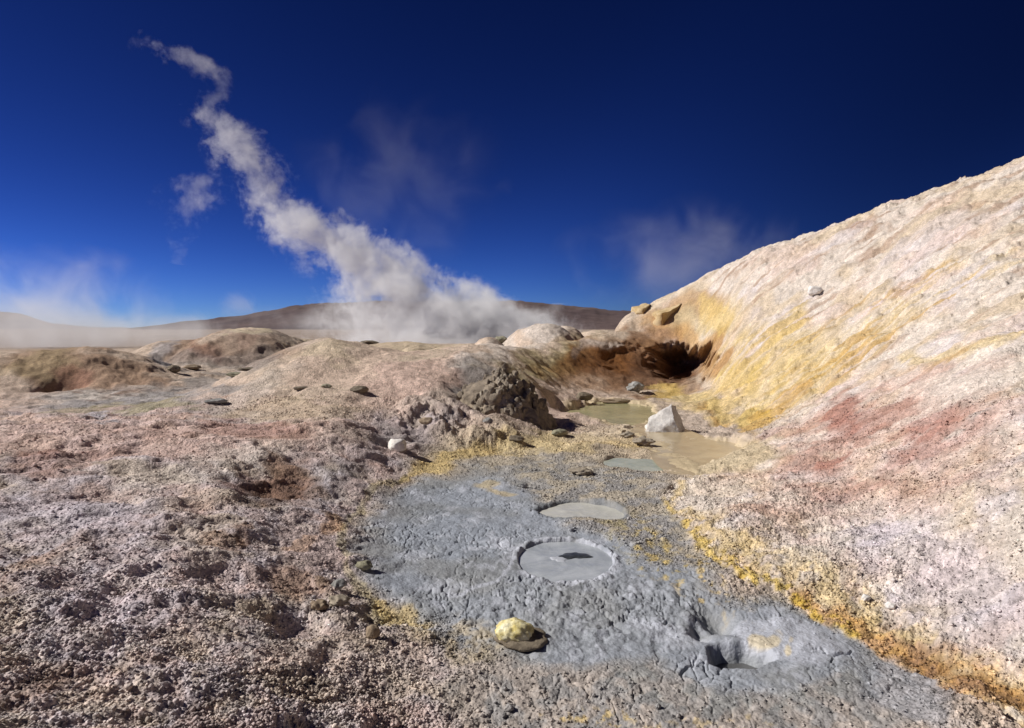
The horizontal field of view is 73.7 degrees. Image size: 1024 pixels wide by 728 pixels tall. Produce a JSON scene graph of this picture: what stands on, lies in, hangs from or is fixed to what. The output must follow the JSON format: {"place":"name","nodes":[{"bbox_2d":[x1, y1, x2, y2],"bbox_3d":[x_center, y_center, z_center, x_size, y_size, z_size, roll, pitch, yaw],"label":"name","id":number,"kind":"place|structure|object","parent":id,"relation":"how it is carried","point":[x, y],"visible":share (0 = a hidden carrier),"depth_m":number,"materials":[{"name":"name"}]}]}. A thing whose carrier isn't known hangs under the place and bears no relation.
{"place":"outdoors","nodes":[
{"label":"outdoors","id":0,"kind":"place"},
{"bbox_2d":[0,312,127,328],"bbox_3d":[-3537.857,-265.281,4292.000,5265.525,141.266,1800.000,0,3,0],"label":"mountain","id":1,"kind":"structure","parent":0,"point":[9,320],"depth_m":3674.21,"materials":[{"name":"stone"}]},
{"bbox_2d":[128,300,630,328],"bbox_3d":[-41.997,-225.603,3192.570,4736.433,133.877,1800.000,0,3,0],"label":"mountain","id":2,"kind":"structure","parent":0,"point":[512,314],"depth_m":2571.16,"materials":[{"name":"stone"}]},
{"bbox_2d":[0,311,1023,727],"bbox_3d":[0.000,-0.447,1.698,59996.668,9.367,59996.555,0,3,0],"label":"ground","id":3,"kind":"structure","parent":0,"point":[442,367],"depth_m":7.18,"materials":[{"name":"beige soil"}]},
{"bbox_2d":[0,346,228,399],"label":"mound","id":4,"kind":"object","parent":3,"relation":"on","point":[86,370],"visible":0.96,"depth_m":28.20,"materials":[{"name":"beige soil"}]},
{"bbox_2d":[167,365,180,372],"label":"rock","id":5,"kind":"object","parent":4,"relation":"on","point":[174,368],"visible":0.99,"depth_m":31.32,"materials":[{"name":"stone"}]},
{"bbox_2d":[182,364,201,369],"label":"rock","id":6,"kind":"object","parent":4,"relation":"on","point":[193,367],"visible":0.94,"depth_m":36.01,"materials":[{"name":"brown stone"}]},
{"bbox_2d":[204,398,227,403],"bbox_3d":[-6.305,0.789,14.546,0.463,0.122,0.278,-1,3,-23],"label":"slab","id":7,"kind":"object","parent":3,"relation":"on","point":[216,401],"depth_m":14.46,"materials":[{"name":"grey stone"}]},
{"bbox_2d":[127,327,312,371],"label":"mound","id":8,"kind":"object","parent":3,"relation":"on","point":[229,350],"visible":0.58,"depth_m":41.50,"materials":[{"name":"beige soil"}]},
{"bbox_2d":[226,372,240,376],"bbox_3d":[-7.441,0.282,18.427,0.534,0.139,0.427,-1,3,-12],"label":"slab","id":9,"kind":"object","parent":3,"relation":"on","point":[231,374],"depth_m":18.27,"materials":[{"name":"beige stone"}]},
{"bbox_2d":[237,367,252,370],"bbox_3d":[-6.870,0.133,17.891,0.595,0.105,0.473,-2,4,-40],"label":"slab","id":10,"kind":"object","parent":3,"relation":"on","point":[244,369],"depth_m":17.70,"materials":[{"name":"stone"}]},
{"bbox_2d":[293,386,307,389],"bbox_3d":[-4.673,0.542,15.192,0.397,0.090,0.199,-1,3,-10],"label":"slab","id":11,"kind":"object","parent":3,"relation":"on","point":[299,387],"depth_m":15.12,"materials":[{"name":"stone"}]},
{"bbox_2d":[310,599,328,610],"bbox_3d":[-1.447,1.812,5.130,0.122,0.076,0.122,-2,4,-39],"label":"clod","id":12,"kind":"object","parent":3,"relation":"on","point":[319,604],"visible":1,"depth_m":5.11,"materials":[{"name":"beige soil"}]},
{"bbox_2d":[321,384,331,387],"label":"clod","id":13,"kind":"object","parent":3,"relation":"on","point":[326,386],"visible":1,"depth_m":15.13,"materials":[{"name":"beige soil"}]},
{"bbox_2d":[331,578,346,589],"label":"stone","id":14,"kind":"object","parent":3,"relation":"on","point":[339,584],"visible":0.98,"depth_m":5.62,"materials":[{"name":"grey stone"}]},
{"bbox_2d":[328,594,350,606],"bbox_3d":[-1.320,1.808,5.229,0.178,0.095,0.143,1,3,14],"label":"clod","id":15,"kind":"object","parent":3,"relation":"on","point":[339,600],"visible":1,"depth_m":5.20,"materials":[{"name":"soil"}]},
{"bbox_2d":[350,385,368,392],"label":"rock","id":16,"kind":"object","parent":3,"relation":"on","point":[360,389],"visible":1,"depth_m":14.91,"materials":[{"name":"stone"}]},
{"bbox_2d":[361,340,378,344],"bbox_3d":[-4.459,-0.670,21.318,0.619,0.144,0.495,-1,3,-26],"label":"slab","id":17,"kind":"object","parent":3,"relation":"on","point":[368,342],"depth_m":21.16,"materials":[{"name":"stone"}]},
{"bbox_2d":[366,624,379,638],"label":"stone","id":18,"kind":"object","parent":3,"relation":"on","point":[372,631],"visible":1,"depth_m":4.81,"materials":[{"name":"brown stone"}]},
{"bbox_2d":[388,439,406,451],"bbox_3d":[-1.960,1.391,11.629,0.335,0.233,0.268,1,3,21],"label":"stone","id":19,"kind":"object","parent":3,"relation":"on","point":[398,445],"visible":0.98,"depth_m":11.53,"materials":[{"name":"white stone"}]},
{"bbox_2d":[402,346,423,351],"bbox_3d":[-4.542,-0.031,30.863,3.876,1.591,7.818,0,3,0],"label":"mound","id":20,"kind":"object","parent":3,"relation":"on","point":[411,348],"visible":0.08,"depth_m":29.43,"materials":[{"name":"beige stone"}]},
{"bbox_2d":[419,417,432,423],"bbox_3d":[-1.683,1.135,13.597,0.324,0.160,0.204,1,3,17],"label":"slab","id":21,"kind":"object","parent":3,"relation":"on","point":[425,420],"depth_m":13.53,"materials":[{"name":"brown stone"}]},
{"bbox_2d":[483,417,490,422],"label":"stone","id":22,"kind":"object","parent":3,"relation":"on","point":[487,420],"visible":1,"depth_m":13.92,"materials":[{"name":"grey stone"}]},
{"bbox_2d":[460,368,557,430],"bbox_3d":[-0.193,1.216,15.585,2.651,2.280,2.121,0,3,0],"label":"rubble heap","id":23,"kind":"object","parent":3,"relation":"on","point":[543,419],"visible":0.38,"depth_m":14.96,"materials":[{"name":"stone"}]},
{"bbox_2d":[488,386,494,393],"bbox_3d":[-0.435,0.579,14.769,0.132,0.200,0.147,2,4,33],"label":"chunk","id":24,"kind":"object","parent":23,"relation":"on","point":[491,389],"visible":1,"depth_m":14.72,"materials":[{"name":"stone"}]},
{"bbox_2d":[500,406,508,414],"bbox_3d":[-0.152,1.019,14.757,0.214,0.248,0.171,0,3,2],"label":"chunk","id":25,"kind":"object","parent":23,"relation":"on","point":[502,410],"visible":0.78,"depth_m":14.70,"materials":[{"name":"grey stone"}]},
{"bbox_2d":[501,363,508,373],"bbox_3d":[-0.160,0.103,15.740,0.169,0.266,0.226,1,3,22],"label":"chunk","id":26,"kind":"object","parent":23,"relation":"on","point":[505,366],"visible":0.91,"depth_m":15.67,"materials":[{"name":"stone"}]},
{"bbox_2d":[512,370,518,378],"bbox_3d":[0.077,0.254,15.643,0.146,0.211,0.182,-1,3,-22],"label":"chunk","id":27,"kind":"object","parent":23,"relation":"on","point":[515,373],"visible":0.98,"depth_m":15.58,"materials":[{"name":"grey stone"}]},
{"bbox_2d":[513,397,519,404],"bbox_3d":[0.092,0.849,14.813,0.188,0.250,0.177,-2,3,-30],"label":"chunk","id":28,"kind":"object","parent":23,"relation":"on","point":[516,400],"visible":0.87,"depth_m":14.74,"materials":[{"name":"grey stone"}]},
{"bbox_2d":[515,402,522,408],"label":"chunk","id":29,"kind":"object","parent":23,"relation":"on","point":[519,405],"visible":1,"depth_m":14.72,"materials":[{"name":"stone"}]},
{"bbox_2d":[517,380,522,387],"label":"chunk","id":30,"kind":"object","parent":23,"relation":"on","point":[520,383],"visible":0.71,"depth_m":15.43,"materials":[{"name":"stone"}]},
{"bbox_2d":[522,379,529,388],"bbox_3d":[0.287,0.477,15.701,0.228,0.265,0.183,-2,3,-29],"label":"chunk","id":31,"kind":"object","parent":23,"relation":"on","point":[526,384],"visible":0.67,"depth_m":15.65,"materials":[{"name":"stone"}]},
{"bbox_2d":[523,393,529,402],"bbox_3d":[0.317,0.773,15.187,0.173,0.256,0.180,0,3,8],"label":"chunk","id":32,"kind":"object","parent":23,"relation":"on","point":[526,397],"visible":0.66,"depth_m":15.13,"materials":[{"name":"stone"}]},
{"bbox_2d":[525,388,530,394],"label":"chunk","id":33,"kind":"object","parent":23,"relation":"on","point":[528,391],"visible":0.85,"depth_m":15.43,"materials":[{"name":"stone"}]},
{"bbox_2d":[529,383,534,392],"bbox_3d":[0.438,0.564,15.881,0.231,0.268,0.185,1,3,12],"label":"chunk","id":34,"kind":"object","parent":23,"relation":"on","point":[532,386],"visible":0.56,"depth_m":15.80,"materials":[{"name":"stone"}]},
{"bbox_2d":[532,401,538,407],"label":"chunk","id":35,"kind":"object","parent":23,"relation":"on","point":[535,403],"visible":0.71,"depth_m":15.29,"materials":[{"name":"brown stone"}]},
{"bbox_2d":[509,435,524,441],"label":"stone","id":36,"kind":"object","parent":3,"relation":"on","point":[516,438],"visible":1,"depth_m":13.17,"materials":[{"name":"brown stone"}]},
{"bbox_2d":[504,323,583,346],"bbox_3d":[2.184,-1.118,39.991,5.759,2.519,13.866,0,3,0],"label":"mound","id":37,"kind":"object","parent":3,"relation":"on","point":[537,333],"visible":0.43,"depth_m":38.11,"materials":[{"name":"beige stone"}]},
{"bbox_2d":[495,336,506,342],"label":"rock","id":38,"kind":"object","parent":37,"relation":"on","point":[501,339],"visible":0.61,"depth_m":40.55,"materials":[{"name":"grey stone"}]},
{"bbox_2d":[551,429,567,435],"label":"stone","id":39,"kind":"object","parent":3,"relation":"on","point":[560,432],"visible":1,"depth_m":14.38,"materials":[{"name":"beige stone"}]},
{"bbox_2d":[568,467,592,474],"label":"rock","id":40,"kind":"object","parent":3,"relation":"on","point":[582,471],"visible":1,"depth_m":10.68,"materials":[{"name":"stone"}]},
{"bbox_2d":[575,392,592,400],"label":"rock","id":41,"kind":"object","parent":3,"relation":"on","point":[586,396],"visible":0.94,"depth_m":20.86,"materials":[{"name":"stone"}]},
{"bbox_2d":[349,469,860,693],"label":"mud flat","id":42,"kind":"structure","parent":3,"relation":"on","point":[696,617],"depth_m":5.78,"materials":[{"name":"grey soil"}]},
{"bbox_2d":[355,560,372,570],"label":"stone","id":43,"kind":"object","parent":42,"relation":"on","point":[364,565],"visible":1,"depth_m":6.23,"materials":[{"name":"beige stone"}]},
{"bbox_2d":[494,617,547,651],"bbox_3d":[0.064,1.971,4.991,0.391,0.197,0.332,0,3,0],"label":"rock","id":44,"kind":"object","parent":42,"relation":"on","point":[516,634],"visible":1,"depth_m":4.92,"materials":[{"name":"stone"}]},
{"bbox_2d":[516,482,527,487],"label":"rock","id":45,"kind":"object","parent":42,"relation":"on","point":[522,484],"visible":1,"depth_m":9.94,"materials":[{"name":"grey stone"}]},
{"bbox_2d":[519,542,612,581],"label":"mud pool","id":46,"kind":"structure","parent":42,"relation":"on","point":[559,561],"depth_m":6.80,"materials":[{"name":"grey liquid"}]},
{"bbox_2d":[540,503,623,519],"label":"mud pool","id":47,"kind":"structure","parent":42,"relation":"on","point":[565,510],"depth_m":8.73,"materials":[{"name":"liquid"}]},
{"bbox_2d":[565,402,655,425],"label":"mud pool","id":48,"kind":"structure","parent":3,"relation":"on","point":[627,413],"depth_m":19.15,"materials":[{"name":"beige liquid"}]},
{"bbox_2d":[599,398,629,403],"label":"slab","id":49,"kind":"structure","parent":3,"relation":"on","point":[614,401],"depth_m":21.42,"materials":[{"name":"brown stone"}]},
{"bbox_2d":[619,431,634,437],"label":"stone","id":50,"kind":"object","parent":3,"relation":"on","point":[627,434],"visible":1,"depth_m":14.09,"materials":[{"name":"beige stone"}]},
{"bbox_2d":[603,458,662,470],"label":"mud pool","id":51,"kind":"structure","parent":3,"relation":"on","point":[644,464],"depth_m":11.82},
{"bbox_2d":[626,381,644,392],"bbox_3d":[4.430,0.829,24.402,0.742,0.451,0.593,-1,3,-20],"label":"rock","id":52,"kind":"object","parent":3,"relation":"on","point":[635,386],"visible":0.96,"depth_m":24.25,"materials":[{"name":"grey stone"}]},
{"bbox_2d":[632,436,655,445],"bbox_3d":[2.605,1.525,13.504,0.466,0.203,0.373,1,3,10],"label":"rock","id":53,"kind":"object","parent":3,"relation":"on","point":[643,440],"visible":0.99,"depth_m":13.39,"materials":[{"name":"stone"}]},
{"bbox_2d":[645,404,684,431],"bbox_3d":[3.548,1.269,15.733,1.122,0.729,0.898,0,3,0],"label":"boulder","id":54,"kind":"object","parent":3,"relation":"on","point":[668,419],"visible":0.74,"depth_m":15.45,"materials":[{"name":"stone"}]},
{"bbox_2d":[629,422,741,475],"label":"puddle","id":55,"kind":"object","parent":3,"relation":"on","point":[700,450],"visible":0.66,"depth_m":13.36,"materials":[{"name":"beige liquid"}]},
{"bbox_2d":[0,0,1023,327],"label":"sky","id":56,"kind":"structure","parent":0,"point":[162,162],"materials":[{"name":"blue"}]},
{"bbox_2d":[715,663,757,669],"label":"mud pool","id":57,"kind":"structure","parent":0,"point":[721,666],"depth_m":4.91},
{"bbox_2d":[642,156,1023,727],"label":"hillside","id":58,"kind":"structure","parent":0,"point":[921,295],"depth_m":10.62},
{"bbox_2d":[631,303,650,313],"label":"boulder","id":59,"kind":"object","parent":58,"relation":"on","point":[641,308],"visible":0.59,"depth_m":33.35,"materials":[{"name":"stone"}]},
{"bbox_2d":[652,303,681,325],"bbox_3d":[7.270,-2.129,32.422,2.196,1.489,1.431,-2,4,-38],"label":"boulder","id":60,"kind":"object","parent":58,"relation":"on","point":[662,316],"visible":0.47,"depth_m":31.70,"materials":[{"name":"stone"}]},
{"bbox_2d":[807,286,822,295],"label":"rock","id":61,"kind":"object","parent":58,"relation":"on","point":[814,290],"visible":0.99,"depth_m":22.57,"materials":[{"name":"white stone"}]},
{"bbox_2d":[861,594,870,601],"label":"stone","id":62,"kind":"object","parent":58,"relation":"on","point":[866,597],"visible":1,"depth_m":5.64,"materials":[{"name":"white stone"}]},
{"bbox_2d":[884,601,896,608],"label":"stone","id":63,"kind":"object","parent":58,"relation":"on","point":[889,605],"visible":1,"depth_m":5.45,"materials":[{"name":"white stone"}]}
]}

